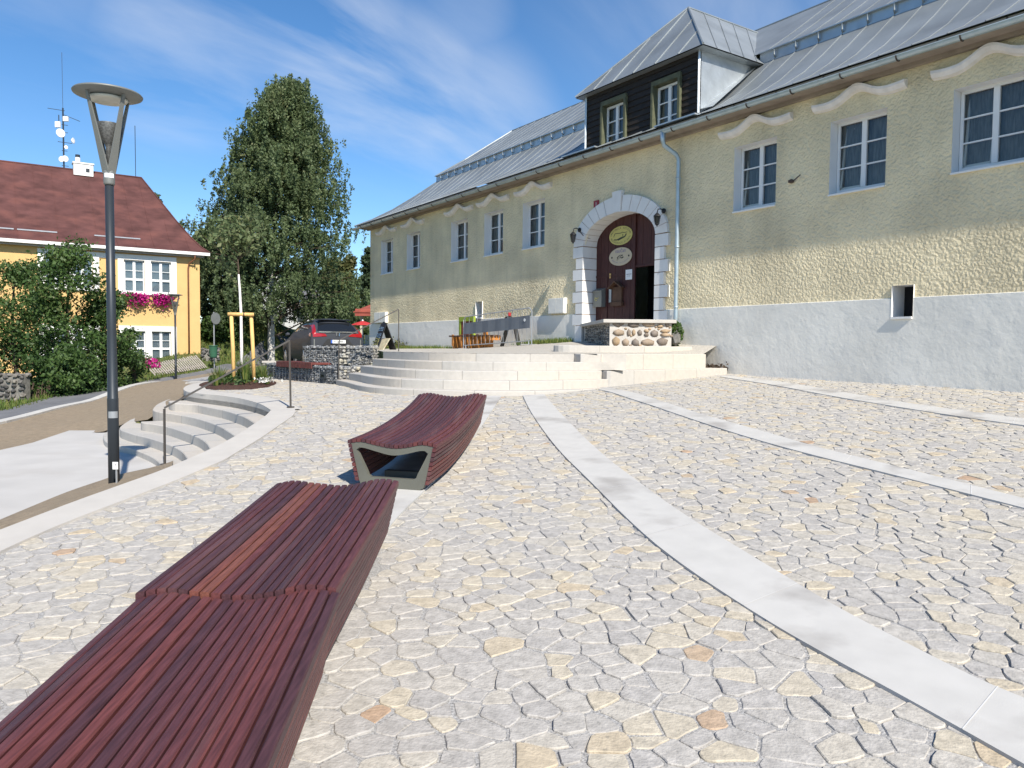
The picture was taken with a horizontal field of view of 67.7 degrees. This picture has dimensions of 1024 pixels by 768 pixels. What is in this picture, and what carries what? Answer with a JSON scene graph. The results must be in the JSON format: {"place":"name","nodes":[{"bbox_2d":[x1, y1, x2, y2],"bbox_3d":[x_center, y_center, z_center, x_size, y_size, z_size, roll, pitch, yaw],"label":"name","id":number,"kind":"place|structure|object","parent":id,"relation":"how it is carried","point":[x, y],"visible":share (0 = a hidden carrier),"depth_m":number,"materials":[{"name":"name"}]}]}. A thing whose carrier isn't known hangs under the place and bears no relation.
{"place":"outdoors","nodes":[
{"label":"outdoors","id":0,"kind":"place"},
{"bbox_2d":[0,430,155,518],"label":"slab paving","id":1,"kind":"structure","parent":0,"point":[36,472],"depth_m":11.15,"materials":[{"name":"concrete"}]},
{"bbox_2d":[0,461,172,528],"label":"earth bank","id":2,"kind":"structure","parent":0,"point":[76,494],"depth_m":7.55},
{"bbox_2d":[71,82,142,483],"bbox_3d":[-4.189,-0.844,7.971,0.660,4.400,0.660,1,3,0],"label":"street lamp","id":3,"kind":"object","parent":2,"relation":"on","point":[109,134],"visible":0.98,"depth_m":7.91,"materials":[{"name":"metal"}]},
{"bbox_2d":[112,462,117,482],"bbox_3d":[-4.050,0.964,7.802,0.055,0.338,0.029,1,3,0],"label":"marker stake","id":4,"kind":"object","parent":2,"relation":"on","point":[114,465],"visible":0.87,"depth_m":7.78,"materials":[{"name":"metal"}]},
{"bbox_2d":[0,366,256,449],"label":"tan path","id":5,"kind":"structure","parent":0,"point":[139,402],"depth_m":18.12,"materials":[{"name":"beige gravel"}]},
{"bbox_2d":[0,335,300,418],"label":"road","id":6,"kind":"structure","parent":0,"point":[54,401],"depth_m":26.12,"materials":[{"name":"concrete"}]},
{"bbox_2d":[167,294,182,378],"bbox_3d":[-15.248,-1.857,34.557,0.660,4.440,0.660,1,3,0],"label":"street lamp","id":7,"kind":"object","parent":6,"relation":"on","point":[175,305],"visible":0.98,"depth_m":34.49,"materials":[{"name":"metal"}]},
{"bbox_2d":[211,312,219,368],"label":"road sign","id":8,"kind":"object","parent":6,"relation":"on","point":[215,318],"visible":0.99,"depth_m":42.91,"materials":[{"name":"metal"}]},
{"bbox_2d":[209,345,217,357],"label":"litter bin","id":9,"kind":"object","parent":8,"relation":"attached to","point":[212,351],"visible":1,"depth_m":42.52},
{"bbox_2d":[352,319,369,334],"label":"red parasol","id":10,"kind":"object","parent":6,"relation":"on","point":[362,323],"visible":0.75,"depth_m":41.58,"materials":[{"name":"fabric"}]},
{"bbox_2d":[0,303,369,429],"bbox_3d":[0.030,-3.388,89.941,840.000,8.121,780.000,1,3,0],"label":"ground","id":11,"kind":"structure","parent":0,"point":[278,353],"depth_m":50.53,"materials":[{"name":"green plant"}]},
{"bbox_2d":[0,372,31,401],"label":"stone wall","id":12,"kind":"structure","parent":11,"relation":"on","point":[16,385],"depth_m":26.08,"materials":[{"name":"stone"}]},
{"bbox_2d":[0,258,75,390],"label":"green shrub","id":13,"kind":"object","parent":11,"relation":"on","point":[15,274],"visible":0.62,"depth_m":30.41,"materials":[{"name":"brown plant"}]},
{"bbox_2d":[30,380,55,398],"bbox_3d":[-16.803,0.213,27.098,1.175,0.759,0.170,1,3,0],"label":"grass tuft","id":14,"kind":"object","parent":11,"relation":"on","point":[37,393],"visible":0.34,"depth_m":27.09,"materials":[{"name":"green plant"}]},
{"bbox_2d":[4,233,132,391],"bbox_3d":[-17.064,-2.572,29.360,4.332,6.626,4.105,1,3,0],"label":"green shrub","id":15,"kind":"object","parent":11,"relation":"on","point":[61,265],"visible":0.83,"depth_m":28.68,"materials":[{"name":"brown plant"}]},
{"bbox_2d":[33,340,106,396],"bbox_3d":[-15.681,-0.344,27.395,2.702,2.482,2.616,2,3,34],"label":"green shrub","id":16,"kind":"object","parent":11,"relation":"on","point":[77,373],"visible":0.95,"depth_m":26.94,"materials":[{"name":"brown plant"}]},
{"bbox_2d":[0,381,160,423],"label":"kerb","id":17,"kind":"structure","parent":11,"relation":"on","point":[25,415],"depth_m":21.22,"materials":[{"name":"concrete"}]},
{"bbox_2d":[0,154,209,377],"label":"ochre house","id":18,"kind":"structure","parent":11,"relation":"on","point":[158,248],"depth_m":44.44,"materials":[{"name":"yellow paint"}]},
{"bbox_2d":[48,79,79,167],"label":"antenna mast","id":19,"kind":"object","parent":18,"relation":"on","point":[61,134],"visible":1,"depth_m":46.12,"materials":[{"name":"white metal"}]},
{"bbox_2d":[73,258,92,287],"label":"window","id":20,"kind":"structure","parent":18,"relation":"in","point":[81,271],"depth_m":42.54,"materials":[{"name":"white glass"}]},
{"bbox_2d":[124,260,143,291],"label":"window","id":21,"kind":"structure","parent":18,"relation":"in","point":[133,270],"depth_m":43.88,"materials":[{"name":"white glass"}]},
{"bbox_2d":[120,291,150,309],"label":"flower box","id":22,"kind":"object","parent":18,"relation":"attached to","point":[137,297],"visible":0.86,"depth_m":43.51,"materials":[{"name":"pink plant"}]},
{"bbox_2d":[131,331,144,354],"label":"window","id":23,"kind":"structure","parent":18,"relation":"in","point":[141,342],"depth_m":44.29,"materials":[{"name":"white glass"}]},
{"bbox_2d":[151,262,170,293],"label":"window","id":24,"kind":"structure","parent":18,"relation":"in","point":[160,271],"depth_m":44.67,"materials":[{"name":"white glass"}]},
{"bbox_2d":[152,331,170,357],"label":"window","id":25,"kind":"structure","parent":18,"relation":"in","point":[161,341],"depth_m":44.84,"materials":[{"name":"white glass"}]},
{"bbox_2d":[146,292,179,310],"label":"flower box","id":26,"kind":"object","parent":18,"relation":"attached to","point":[162,299],"visible":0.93,"depth_m":44.21,"materials":[{"name":"pink plant"}]},
{"bbox_2d":[70,289,149,387],"bbox_3d":[-16.337,-1.671,30.791,2.850,4.498,3.301,1,3,0],"label":"green shrub","id":27,"kind":"object","parent":11,"relation":"on","point":[129,357],"visible":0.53,"depth_m":30.57,"materials":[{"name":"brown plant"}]},
{"bbox_2d":[117,325,153,383],"bbox_3d":[-16.265,-1.035,32.992,1.635,3.012,1.690,1,3,0],"label":"green shrub","id":28,"kind":"object","parent":11,"relation":"on","point":[135,372],"visible":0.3,"depth_m":32.94,"materials":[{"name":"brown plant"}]},
{"bbox_2d":[142,357,160,368],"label":"flower clump","id":29,"kind":"object","parent":11,"relation":"on","point":[154,361],"visible":0.49,"depth_m":36.36,"materials":[{"name":"pink plant"}]},
{"bbox_2d":[149,355,205,374],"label":"picket fence","id":30,"kind":"object","parent":11,"relation":"on","point":[186,367],"visible":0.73,"depth_m":41.55,"materials":[{"name":"beige wood"}]},
{"bbox_2d":[103,395,268,465],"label":"seat steps","id":31,"kind":"structure","parent":11,"relation":"on","point":[193,428],"depth_m":12.69,"materials":[{"name":"concrete"}]},
{"bbox_2d":[160,340,294,464],"bbox_3d":[-4.155,0.244,11.228,1.889,1.814,0.118,-1,3,-30],"label":"handrail","id":32,"kind":"object","parent":31,"relation":"on","point":[164,421],"visible":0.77,"depth_m":11.13,"materials":[{"name":"metal"}]},
{"bbox_2d":[189,228,226,319],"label":"leafy tree","id":33,"kind":"object","parent":11,"relation":"on","point":[204,315],"visible":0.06,"depth_m":57.12,"materials":[{"name":"green plant"}]},
{"bbox_2d":[200,347,220,362],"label":"stone wall","id":34,"kind":"structure","parent":11,"relation":"on","point":[204,353],"depth_m":44.70,"materials":[{"name":"stone"}]},
{"bbox_2d":[200,312,243,342],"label":"leafy bush","id":35,"kind":"object","parent":11,"relation":"on","point":[221,334],"visible":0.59,"depth_m":49.02,"materials":[{"name":"green plant"}]},
{"bbox_2d":[179,73,369,360],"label":"birch tree","id":36,"kind":"object","parent":11,"relation":"on","point":[281,184],"visible":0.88,"depth_m":49.47,"materials":[{"name":"green plant"}]},
{"bbox_2d":[259,268,317,328],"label":"white house","id":37,"kind":"structure","parent":11,"relation":"on","point":[287,324],"depth_m":75.08,"materials":[{"name":"grey tile"}]},
{"bbox_2d":[283,319,362,360],"bbox_3d":[-7.098,-1.493,28.365,2.174,1.814,4.557,-1,3,-33],"label":"parked car","id":38,"kind":"object","parent":11,"relation":"on","point":[325,332],"visible":0.65,"depth_m":26.66,"materials":[{"name":"grey paint"}]},
{"bbox_2d":[316,256,340,316],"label":"leafy tree","id":39,"kind":"object","parent":11,"relation":"on","point":[327,265],"visible":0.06,"depth_m":66.84,"materials":[{"name":"green plant"}]},
{"bbox_2d":[303,345,372,365],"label":"gabion wall","id":40,"kind":"structure","parent":11,"relation":"on","point":[320,353],"depth_m":18.38,"materials":[{"name":"stone"}]},
{"bbox_2d":[327,291,369,343],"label":"leafy bush","id":41,"kind":"object","parent":11,"relation":"on","point":[365,330],"visible":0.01,"depth_m":57.47,"materials":[{"name":"green plant"}]},
{"bbox_2d":[333,254,365,337],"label":"pine tree","id":42,"kind":"object","parent":11,"relation":"on","point":[349,264],"visible":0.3,"depth_m":65.07,"materials":[{"name":"green plant"}]},
{"bbox_2d":[337,345,378,366],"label":"stone wall","id":43,"kind":"structure","parent":11,"relation":"on","point":[344,359],"depth_m":18.09,"materials":[{"name":"stone"}]},
{"bbox_2d":[353,305,369,333],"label":"parasol","id":44,"kind":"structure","parent":11,"relation":"on","point":[363,311],"depth_m":45.34,"materials":[{"name":"red fabric"}]},
{"bbox_2d":[359,246,369,321],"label":"spruce tree","id":45,"kind":"object","parent":11,"relation":"on","point":[365,263],"visible":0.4,"depth_m":78.90,"materials":[{"name":"green plant"}]},
{"bbox_2d":[362,335,369,343],"bbox_3d":[-7.752,-2.047,40.051,0.643,1.050,0.200,1,3,0],"label":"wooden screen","id":46,"kind":"object","parent":11,"relation":"on","point":[367,337],"visible":0.18,"depth_m":39.94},
{"bbox_2d":[336,345,726,395],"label":"terrace steps","id":47,"kind":"structure","parent":11,"relation":"on","point":[456,374],"depth_m":14.74,"materials":[{"name":"stone"}]},
{"bbox_2d":[336,309,398,379],"bbox_3d":[-3.253,-0.903,17.353,1.474,1.639,0.120,0,3,-19],"label":"handrail","id":48,"kind":"object","parent":47,"relation":"on","point":[362,328],"visible":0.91,"depth_m":17.27,"materials":[{"name":"metal"}]},
{"bbox_2d":[353,0,1023,392],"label":"guesthouse","id":49,"kind":"structure","parent":11,"relation":"on","point":[881,240],"depth_m":17.27,"materials":[{"name":"beige paint"}]},
{"bbox_2d":[374,312,387,322],"bbox_3d":[-5.816,-2.947,33.846,0.145,0.470,1.200,-1,3,-34],"label":"meter cabinet","id":50,"kind":"object","parent":49,"relation":"attached to","point":[378,315],"visible":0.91,"depth_m":33.67,"materials":[{"name":"white metal"}]},
{"bbox_2d":[381,238,392,274],"bbox_3d":[-5.324,-5.565,33.472,0.453,1.515,1.220,-1,3,-34],"label":"window","id":51,"kind":"structure","parent":49,"relation":"in","point":[384,244],"depth_m":33.92,"materials":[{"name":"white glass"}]},
{"bbox_2d":[406,231,419,270],"bbox_3d":[-3.896,-5.453,31.374,0.459,1.515,1.200,-1,3,-34],"label":"window","id":52,"kind":"structure","parent":49,"relation":"in","point":[413,239],"depth_m":31.82,"materials":[{"name":"white glass"}]},
{"bbox_2d":[450,216,492,262],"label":"window","id":53,"kind":"structure","parent":49,"relation":"in","point":[463,223],"depth_m":28.71,"materials":[{"name":"white glass"}]},
{"bbox_2d":[475,301,482,318],"bbox_3d":[-1.010,-2.629,27.199,0.495,0.610,0.450,-1,3,-34],"label":"cellar window","id":54,"kind":"structure","parent":49,"relation":"in","point":[478,305],"depth_m":27.31,"materials":[{"name":"white paint"}]},
{"bbox_2d":[483,206,531,256],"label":"window","id":55,"kind":"structure","parent":49,"relation":"in","point":[497,215],"depth_m":26.76,"materials":[{"name":"white glass"}]},
{"bbox_2d":[521,198,544,250],"bbox_3d":[0.834,-5.080,24.406,0.460,1.515,1.200,-1,3,-34],"label":"window","id":56,"kind":"structure","parent":49,"relation":"in","point":[538,210],"depth_m":24.81,"materials":[{"name":"white glass"}]},
{"bbox_2d":[548,297,566,313],"bbox_3d":[1.387,-2.379,23.232,0.145,0.470,0.780,-1,3,-34],"label":"meter cabinet","id":57,"kind":"object","parent":49,"relation":"attached to","point":[557,305],"visible":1,"depth_m":23.12,"materials":[{"name":"white metal"}]},
{"bbox_2d":[570,228,580,242],"bbox_3d":[1.835,-4.310,22.185,0.344,0.495,0.187,-2,4,-41],"label":"wall lamp","id":58,"kind":"object","parent":49,"relation":"attached to","point":[573,235],"visible":1,"depth_m":22.10,"materials":[{"name":"black metal"}]},
{"bbox_2d":[592,288,605,306],"bbox_3d":[2.545,-2.523,22.262,0.190,0.550,0.390,-1,3,-34],"label":"mailbox","id":59,"kind":"object","parent":49,"relation":"attached to","point":[599,297],"visible":1,"depth_m":22.15,"materials":[{"name":"grey metal"}]},
{"bbox_2d":[607,281,624,305],"bbox_3d":[2.953,-2.567,21.659,0.170,0.703,0.596,-1,3,-34],"label":"notice board","id":60,"kind":"object","parent":49,"relation":"attached to","point":[617,296],"visible":1,"depth_m":21.65,"materials":[{"name":"brown wood"}]},
{"bbox_2d":[609,247,631,265],"bbox_3d":[3.064,-3.608,21.582,0.021,0.510,0.950,-1,3,-34],"label":"oval sign","id":61,"kind":"object","parent":49,"relation":"attached to","point":[620,256],"visible":1,"depth_m":21.57,"materials":[{"name":"white metal"}]},
{"bbox_2d":[609,226,632,244],"bbox_3d":[3.068,-4.197,21.554,0.024,0.530,0.960,-1,3,-34],"label":"oval sign","id":62,"kind":"object","parent":49,"relation":"attached to","point":[620,235],"visible":1,"depth_m":21.55,"materials":[{"name":"yellow metal"}]},
{"bbox_2d":[625,269,631,279],"bbox_3d":[3.269,-3.056,21.291,0.017,0.280,0.280,-1,3,-34],"label":"notice","id":63,"kind":"object","parent":49,"relation":"attached to","point":[628,274],"visible":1,"depth_m":21.30,"materials":[{"name":"white paper"}]},
{"bbox_2d":[654,208,665,225],"bbox_3d":[3.737,-4.230,19.380,0.344,0.495,0.187,-2,4,-41],"label":"wall lamp","id":64,"kind":"object","parent":49,"relation":"attached to","point":[657,216],"visible":1,"depth_m":19.30,"materials":[{"name":"black metal"}]},
{"bbox_2d":[732,136,776,212],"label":"window","id":65,"kind":"structure","parent":49,"relation":"in","point":[754,163],"depth_m":17.61,"materials":[{"name":"white glass"}]},
{"bbox_2d":[828,107,887,196],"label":"window","id":66,"kind":"structure","parent":49,"relation":"in","point":[858,142],"depth_m":15.52,"materials":[{"name":"white glass"}]},
{"bbox_2d":[890,284,914,318],"bbox_3d":[7.576,-1.558,14.580,0.515,0.640,0.420,-1,3,-34],"label":"cellar window","id":67,"kind":"structure","parent":49,"relation":"in","point":[902,295],"depth_m":14.77,"materials":[{"name":"white paint"}]},
{"bbox_2d":[950,71,1023,174],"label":"window","id":68,"kind":"structure","parent":49,"relation":"in","point":[988,116],"depth_m":13.47,"materials":[{"name":"white glass"}]},
{"bbox_2d":[706,361,727,369],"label":"dead weeds","id":69,"kind":"object","parent":11,"relation":"on","point":[713,366],"visible":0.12,"depth_m":17.94,"materials":[{"name":"brown plant"}]},
{"bbox_2d":[0,0,826,323],"label":"sky","id":70,"kind":"structure","parent":0,"point":[413,89],"materials":[{"name":"blue"}]},
{"bbox_2d":[0,374,1023,767],"bbox_3d":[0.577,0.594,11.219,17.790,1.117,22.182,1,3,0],"label":"plaza paving","id":71,"kind":"structure","parent":0,"point":[608,744],"depth_m":4.62,"materials":[{"name":"stone"}]},
{"bbox_2d":[0,407,294,553],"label":"plaza edging","id":72,"kind":"object","parent":71,"relation":"on","point":[15,535],"visible":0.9,"depth_m":6.86,"materials":[{"name":"stone"}]},
{"bbox_2d":[0,589,339,767],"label":"park bench","id":73,"kind":"object","parent":71,"relation":"on","point":[170,680],"visible":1,"depth_m":2.45,"materials":[{"name":"brown wood"}]},
{"bbox_2d":[184,390,269,414],"bbox_3d":[-5.795,0.368,14.709,0.790,0.428,8.030,-1,3,-28],"label":"tread face","id":74,"kind":"object","parent":71,"relation":"on","point":[218,398],"visible":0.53,"depth_m":13.65},
{"bbox_2d":[184,383,299,410],"bbox_3d":[-5.648,0.183,14.754,1.014,0.068,8.052,-1,3,-31],"label":"tread","id":75,"kind":"object","parent":74,"relation":"on","point":[271,403],"visible":0.79,"depth_m":13.32,"materials":[{"name":"concrete"}]},
{"bbox_2d":[199,379,275,389],"bbox_3d":[-6.419,-0.036,17.871,1.722,0.211,4.901,0,3,-20],"label":"mulch bed","id":76,"kind":"object","parent":71,"relation":"on","point":[230,386],"visible":0.34,"depth_m":16.15,"materials":[{"name":"brown soil"}]},
{"bbox_2d":[209,370,223,385],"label":"grass tuft","id":77,"kind":"object","parent":76,"relation":"on","point":[216,383],"visible":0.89,"depth_m":16.21,"materials":[{"name":"green plant"}]},
{"bbox_2d":[211,366,228,381],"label":"grass tuft","id":78,"kind":"object","parent":76,"relation":"on","point":[217,374],"visible":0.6,"depth_m":16.80,"materials":[{"name":"green plant"}]},
{"bbox_2d":[194,209,272,381],"bbox_3d":[-6.008,-1.908,16.694,1.598,3.821,1.324,1,3,0],"label":"sapling","id":79,"kind":"object","parent":76,"relation":"on","point":[239,234],"visible":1,"depth_m":16.55,"materials":[{"name":"green plant"}]},
{"bbox_2d":[208,372,261,384],"bbox_3d":[-6.423,-0.161,17.863,1.319,0.248,3.822,0,3,-19],"label":"ground cover","id":80,"kind":"object","parent":76,"relation":"on","point":[229,378],"visible":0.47,"depth_m":16.51,"materials":[{"name":"green plant"}]},
{"bbox_2d":[228,312,255,381],"bbox_3d":[-5.937,-0.760,16.771,0.576,1.624,0.135,0,3,-14],"label":"tree stake","id":81,"kind":"object","parent":76,"relation":"on","point":[231,315],"visible":0.86,"depth_m":16.72,"materials":[{"name":"yellow wood"}]},
{"bbox_2d":[236,355,254,382],"bbox_3d":[-5.797,-0.331,16.558,0.438,0.620,0.492,1,3,0],"label":"grass tuft","id":82,"kind":"object","parent":76,"relation":"on","point":[244,371],"visible":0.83,"depth_m":16.48,"materials":[{"name":"green plant"}]},
{"bbox_2d":[256,364,273,375],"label":"grass tuft","id":83,"kind":"object","parent":76,"relation":"on","point":[260,371],"visible":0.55,"depth_m":17.18,"materials":[{"name":"green plant"}]},
{"bbox_2d":[256,370,275,383],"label":"grass tuft","id":84,"kind":"object","parent":76,"relation":"on","point":[265,376],"visible":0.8,"depth_m":16.81,"materials":[{"name":"green plant"}]},
{"bbox_2d":[254,377,282,382],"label":"flower clump","id":85,"kind":"object","parent":76,"relation":"on","point":[263,381],"visible":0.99,"depth_m":16.57,"materials":[{"name":"white plant"}]},
{"bbox_2d":[266,362,355,383],"bbox_3d":[-5.091,-0.269,19.009,0.602,0.489,4.222,-2,4,-39],"label":"gabion bench","id":86,"kind":"object","parent":71,"relation":"on","point":[305,374],"visible":0.52,"depth_m":18.38,"materials":[{"name":"stone"}]},
{"bbox_2d":[276,361,330,368],"bbox_3d":[-5.213,-0.486,19.053,0.550,0.140,2.137,-2,3,-39],"label":"slat seat","id":87,"kind":"object","parent":86,"relation":"on","point":[298,364],"visible":0.92,"depth_m":18.62,"materials":[{"name":"brown wood"}]},
{"bbox_2d":[320,371,326,378],"bbox_3d":[-4.367,-0.202,17.666,0.064,0.170,0.220,-2,3,-39],"label":"wall light","id":88,"kind":"object","parent":86,"relation":"attached to","point":[323,375],"visible":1,"depth_m":17.60,"materials":[{"name":"glass"}]},
{"bbox_2d":[332,365,360,378],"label":"stone wall","id":89,"kind":"structure","parent":71,"relation":"on","point":[353,370],"depth_m":17.42,"materials":[{"name":"stone"}]},
{"bbox_2d":[244,396,501,602],"bbox_3d":[-1.092,0.923,6.703,0.796,0.852,12.967,1,3,5],"label":"stone strip","id":90,"kind":"object","parent":71,"relation":"on","point":[404,500],"visible":0.15,"depth_m":7.69,"materials":[{"name":"stone"}]},
{"bbox_2d":[135,479,398,657],"bbox_3d":[-1.196,0.984,4.292,0.877,0.550,2.139,1,3,0],"label":"park bench","id":91,"kind":"object","parent":90,"relation":"on","point":[285,537],"visible":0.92,"depth_m":3.89,"materials":[{"name":"brown wood"}]},
{"bbox_2d":[348,393,486,489],"bbox_3d":[-0.898,0.532,8.331,0.945,0.695,3.172,1,3,5],"label":"park bench","id":92,"kind":"object","parent":90,"relation":"on","point":[440,430],"visible":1,"depth_m":7.32,"materials":[{"name":"brown wood"}]},
{"bbox_2d":[523,394,1023,767],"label":"stone strip","id":93,"kind":"object","parent":71,"relation":"on","point":[950,695],"visible":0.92,"depth_m":4.00,"materials":[{"name":"stone"}]},
{"bbox_2d":[548,403,997,728],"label":"strip joints","id":94,"kind":"object","parent":93,"relation":"on","point":[796,583],"visible":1,"depth_m":3.19,"materials":[{"name":"grey concrete"}]},
{"bbox_2d":[598,387,1023,508],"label":"stone strip","id":95,"kind":"object","parent":71,"relation":"on","point":[877,466],"visible":0.88,"depth_m":7.85,"materials":[{"name":"stone"}]},
{"bbox_2d":[720,375,1023,426],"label":"stone strip","id":96,"kind":"object","parent":71,"relation":"on","point":[943,411],"visible":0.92,"depth_m":11.45,"materials":[{"name":"stone"}]},
{"bbox_2d":[379,342,714,353],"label":"terrace paving","id":97,"kind":"structure","parent":0,"point":[548,348],"depth_m":17.95,"materials":[{"name":"beige concrete"}]},
{"bbox_2d":[372,338,389,349],"bbox_3d":[-4.285,-1.272,24.704,0.302,0.420,0.901,-2,3,-38],"label":"leaning board","id":98,"kind":"object","parent":97,"relation":"on","point":[383,343],"visible":0.36,"depth_m":24.49,"materials":[{"name":"beige wood"}]},
{"bbox_2d":[373,322,395,349],"bbox_3d":[-4.122,-1.525,24.467,0.728,0.950,0.481,-1,3,-33],"label":"chalkboard","id":99,"kind":"object","parent":97,"relation":"on","point":[384,328],"visible":0.7,"depth_m":24.43,"materials":[{"name":"black paint"}]},
{"bbox_2d":[367,336,407,347],"bbox_3d":[-5.051,-1.803,32.207,2.551,0.615,2.125,1,3,0],"label":"weed clump","id":100,"kind":"object","parent":97,"relation":"on","point":[396,343],"visible":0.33,"depth_m":31.84,"materials":[{"name":"green plant"}]},
{"bbox_2d":[459,316,475,334],"bbox_3d":[-1.598,-1.817,27.092,0.100,1.140,1.020,-1,3,-34],"label":"garden chair","id":101,"kind":"object","parent":97,"relation":"on","point":[470,319],"visible":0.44,"depth_m":27.18,"materials":[{"name":"green paint"}]},
{"bbox_2d":[449,332,500,348],"bbox_3d":[-1.315,-1.661,26.082,0.450,0.970,2.800,-1,3,-34],"label":"wooden bench","id":102,"kind":"object","parent":97,"relation":"on","point":[457,341],"visible":0.82,"depth_m":25.98,"materials":[{"name":"brown wood"}]},
{"bbox_2d":[385,336,572,348],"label":"wall foot grass","id":103,"kind":"structure","parent":97,"relation":"on","point":[547,341],"depth_m":23.75,"materials":[{"name":"green plant"}]},
{"bbox_2d":[458,307,536,348],"bbox_3d":[-0.531,-1.744,24.432,0.600,1.278,4.036,-1,3,-34],"label":"crowd barrier","id":104,"kind":"object","parent":97,"relation":"on","point":[511,323],"visible":0.94,"depth_m":24.27,"materials":[{"name":"metal"}]},
{"bbox_2d":[500,313,519,346],"bbox_3d":[-0.037,-1.751,24.532,0.354,1.101,1.052,-1,3,-23],"label":"trestle","id":105,"kind":"object","parent":97,"relation":"on","point":[516,333],"visible":0.62,"depth_m":24.60,"materials":[{"name":"black paint"}]},
{"bbox_2d":[580,319,676,346],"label":"stone wall","id":106,"kind":"structure","parent":97,"relation":"on","point":[626,332],"depth_m":18.51,"materials":[{"name":"stone"}]},
{"bbox_2d":[671,327,680,345],"bbox_3d":[4.007,-1.180,18.757,0.268,0.533,0.467,1,3,0],"label":"plant pot","id":107,"kind":"object","parent":97,"relation":"on","point":[675,339],"visible":0.67,"depth_m":18.59,"materials":[{"name":"stone"}]},
{"bbox_2d":[671,319,684,345],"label":"leafy plant","id":108,"kind":"object","parent":97,"relation":"on","point":[680,330],"visible":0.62,"depth_m":18.65,"materials":[{"name":"green plant"}]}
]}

